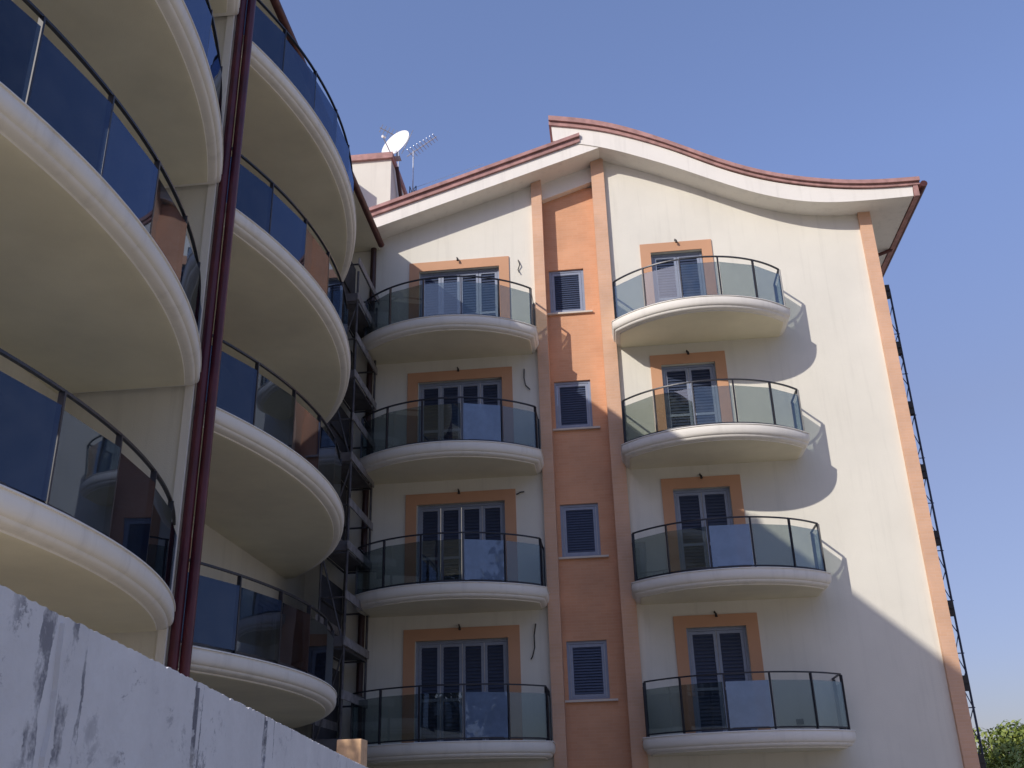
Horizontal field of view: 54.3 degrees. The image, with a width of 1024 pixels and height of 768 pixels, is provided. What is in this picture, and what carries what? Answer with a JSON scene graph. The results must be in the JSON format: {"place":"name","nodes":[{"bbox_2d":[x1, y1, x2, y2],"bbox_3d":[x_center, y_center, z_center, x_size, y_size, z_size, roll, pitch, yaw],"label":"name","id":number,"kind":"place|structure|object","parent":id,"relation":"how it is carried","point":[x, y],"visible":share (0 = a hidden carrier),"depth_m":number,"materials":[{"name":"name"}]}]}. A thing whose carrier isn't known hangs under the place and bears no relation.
{"place":"outdoors","nodes":[
{"label":"outdoors","id":0,"kind":"place"},
{"bbox_2d":[0,585,366,767],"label":"retaining wall","id":1,"kind":"structure","parent":0,"point":[73,694],"depth_m":1.72,"materials":[{"name":"concrete"}]},
{"bbox_2d":[336,739,366,766],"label":"pillar","id":2,"kind":"structure","parent":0,"point":[355,750],"depth_m":7.83,"materials":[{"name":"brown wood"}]},
{"bbox_2d":[279,0,1023,759],"label":"sky","id":3,"kind":"structure","parent":0,"point":[932,91],"materials":[{"name":"blue"}]},
{"label":"ground","id":4,"kind":"structure","parent":0,"visible":0},
{"bbox_2d":[0,0,383,730],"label":"apartment building","id":5,"kind":"structure","parent":4,"relation":"on","point":[188,226],"depth_m":12.43,"materials":[{"name":"beige paint"}]},
{"bbox_2d":[311,258,379,751],"bbox_3d":[-3.599,3.378,21.803,0.628,14.530,2.050,-4,-24,5],"label":"scaffold","id":6,"kind":"object","parent":4,"relation":"on","point":[326,731],"visible":0.66,"depth_m":21.89,"materials":[{"name":"metal"}]},
{"bbox_2d":[296,115,979,767],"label":"gable building","id":7,"kind":"structure","parent":4,"relation":"on","point":[634,559],"depth_m":22.63,"materials":[{"name":"beige paint"}]},
{"bbox_2d":[381,130,408,161],"bbox_3d":[-3.638,-7.540,31.132,0.853,1.113,0.904,1,-24,-6],"label":"satellite dish","id":8,"kind":"object","parent":7,"relation":"on","point":[395,143],"visible":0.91,"depth_m":31.30,"materials":[{"name":"white paint"}]},
{"bbox_2d":[379,125,412,166],"bbox_3d":[-3.823,-7.470,32.526,1.061,1.908,0.660,8,-25,-22],"label":"tv aerial","id":9,"kind":"object","parent":7,"relation":"on","point":[393,134],"visible":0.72,"depth_m":32.73,"materials":[{"name":"grey metal"}]},
{"bbox_2d":[409,164,482,192],"bbox_3d":[-2.035,-5.344,29.918,0.244,3.314,3.766,16,-29,-35],"label":"roof","id":10,"kind":"object","parent":7,"relation":"on","point":[415,188],"visible":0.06,"depth_m":31.67,"materials":[{"name":"red tile"}]},
{"bbox_2d":[407,135,437,191],"bbox_3d":[-2.858,-5.964,31.568,1.062,4.193,0.520,-8,-24,15],"label":"tv aerial","id":11,"kind":"object","parent":10,"relation":"attached to","point":[413,152],"visible":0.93,"depth_m":32.19,"materials":[{"name":"grey metal"}]},
{"bbox_2d":[420,268,498,316],"bbox_3d":[-1.311,-1.878,25.228,2.060,2.195,0.067,-4,-24,5],"label":"balcony door","id":12,"kind":"structure","parent":7,"relation":"in","point":[441,295],"depth_m":25.41,"materials":[{"name":"grey paint"}]},
{"bbox_2d":[418,379,501,441],"bbox_3d":[-1.229,0.965,23.995,2.060,2.195,0.067,-4,-24,5],"label":"balcony door","id":13,"kind":"structure","parent":7,"relation":"in","point":[441,417],"depth_m":24.21,"materials":[{"name":"grey paint"}]},
{"bbox_2d":[417,502,504,583],"bbox_3d":[-1.146,3.808,22.763,2.060,2.195,0.067,-4,-24,5],"label":"balcony door","id":14,"kind":"structure","parent":7,"relation":"in","point":[442,558],"depth_m":22.93,"materials":[{"name":"grey paint"}]},
{"bbox_2d":[415,638,508,741],"bbox_3d":[-1.064,6.651,21.530,2.060,2.195,0.067,-4,-24,5],"label":"balcony door","id":15,"kind":"structure","parent":7,"relation":"in","point":[451,723],"depth_m":21.64,"materials":[{"name":"grey paint"}]},
{"bbox_2d":[547,269,592,315],"bbox_3d":[1.416,-2.325,25.286,1.180,1.285,0.187,-4,-24,5],"label":"window","id":16,"kind":"structure","parent":7,"relation":"in","point":[566,287],"depth_m":25.34,"materials":[{"name":"grey paint"}]},
{"bbox_2d":[553,380,599,431],"bbox_3d":[1.498,0.519,24.053,1.180,1.285,0.187,-4,-24,5],"label":"window","id":17,"kind":"structure","parent":7,"relation":"in","point":[573,405],"depth_m":24.10,"materials":[{"name":"grey paint"}]},
{"bbox_2d":[559,503,608,559],"bbox_3d":[1.581,3.362,22.821,1.180,1.285,0.187,-4,-24,5],"label":"window","id":18,"kind":"structure","parent":7,"relation":"in","point":[580,534],"depth_m":22.86,"materials":[{"name":"grey paint"}]},
{"bbox_2d":[565,640,617,702],"bbox_3d":[1.663,6.205,21.588,1.180,1.285,0.187,-4,-24,5],"label":"window","id":19,"kind":"structure","parent":7,"relation":"in","point":[587,677],"depth_m":21.63,"materials":[{"name":"grey paint"}]},
{"bbox_2d":[651,251,705,302],"bbox_3d":[4.160,-2.260,24.750,1.270,2.225,0.067,-4,-24,5],"label":"balcony door","id":20,"kind":"structure","parent":7,"relation":"in","point":[665,277],"depth_m":24.93,"materials":[{"name":"grey paint"}]},
{"bbox_2d":[661,363,720,428],"bbox_3d":[4.242,0.583,23.517,1.270,2.225,0.067,-4,-24,5],"label":"balcony door","id":21,"kind":"structure","parent":7,"relation":"in","point":[678,401],"depth_m":23.64,"materials":[{"name":"grey paint"}]},
{"bbox_2d":[673,488,734,571],"bbox_3d":[4.325,3.426,22.285,1.270,2.225,0.067,-4,-24,5],"label":"balcony door","id":22,"kind":"structure","parent":7,"relation":"in","point":[716,502],"depth_m":22.44,"materials":[{"name":"grey paint"}]},
{"bbox_2d":[686,626,757,732],"bbox_3d":[4.407,6.270,21.052,1.270,2.225,0.067,-4,-24,5],"label":"balcony door","id":23,"kind":"structure","parent":7,"relation":"in","point":[731,642],"depth_m":21.16,"materials":[{"name":"grey paint"}]},
{"bbox_2d":[884,285,986,767],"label":"scaffold","id":24,"kind":"object","parent":4,"relation":"on","point":[982,762],"visible":0.56,"depth_m":22.06,"materials":[{"name":"black metal"}]},
{"bbox_2d":[973,719,1023,767],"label":"leafy tree","id":25,"kind":"object","parent":4,"relation":"on","point":[1002,749],"visible":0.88,"depth_m":46.88,"materials":[{"name":"green plant"}]},
{"bbox_2d":[1013,740,1023,767],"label":"leafy tree","id":26,"kind":"object","parent":4,"relation":"on","point":[1020,765],"visible":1,"depth_m":38.05,"materials":[{"name":"green plant"}]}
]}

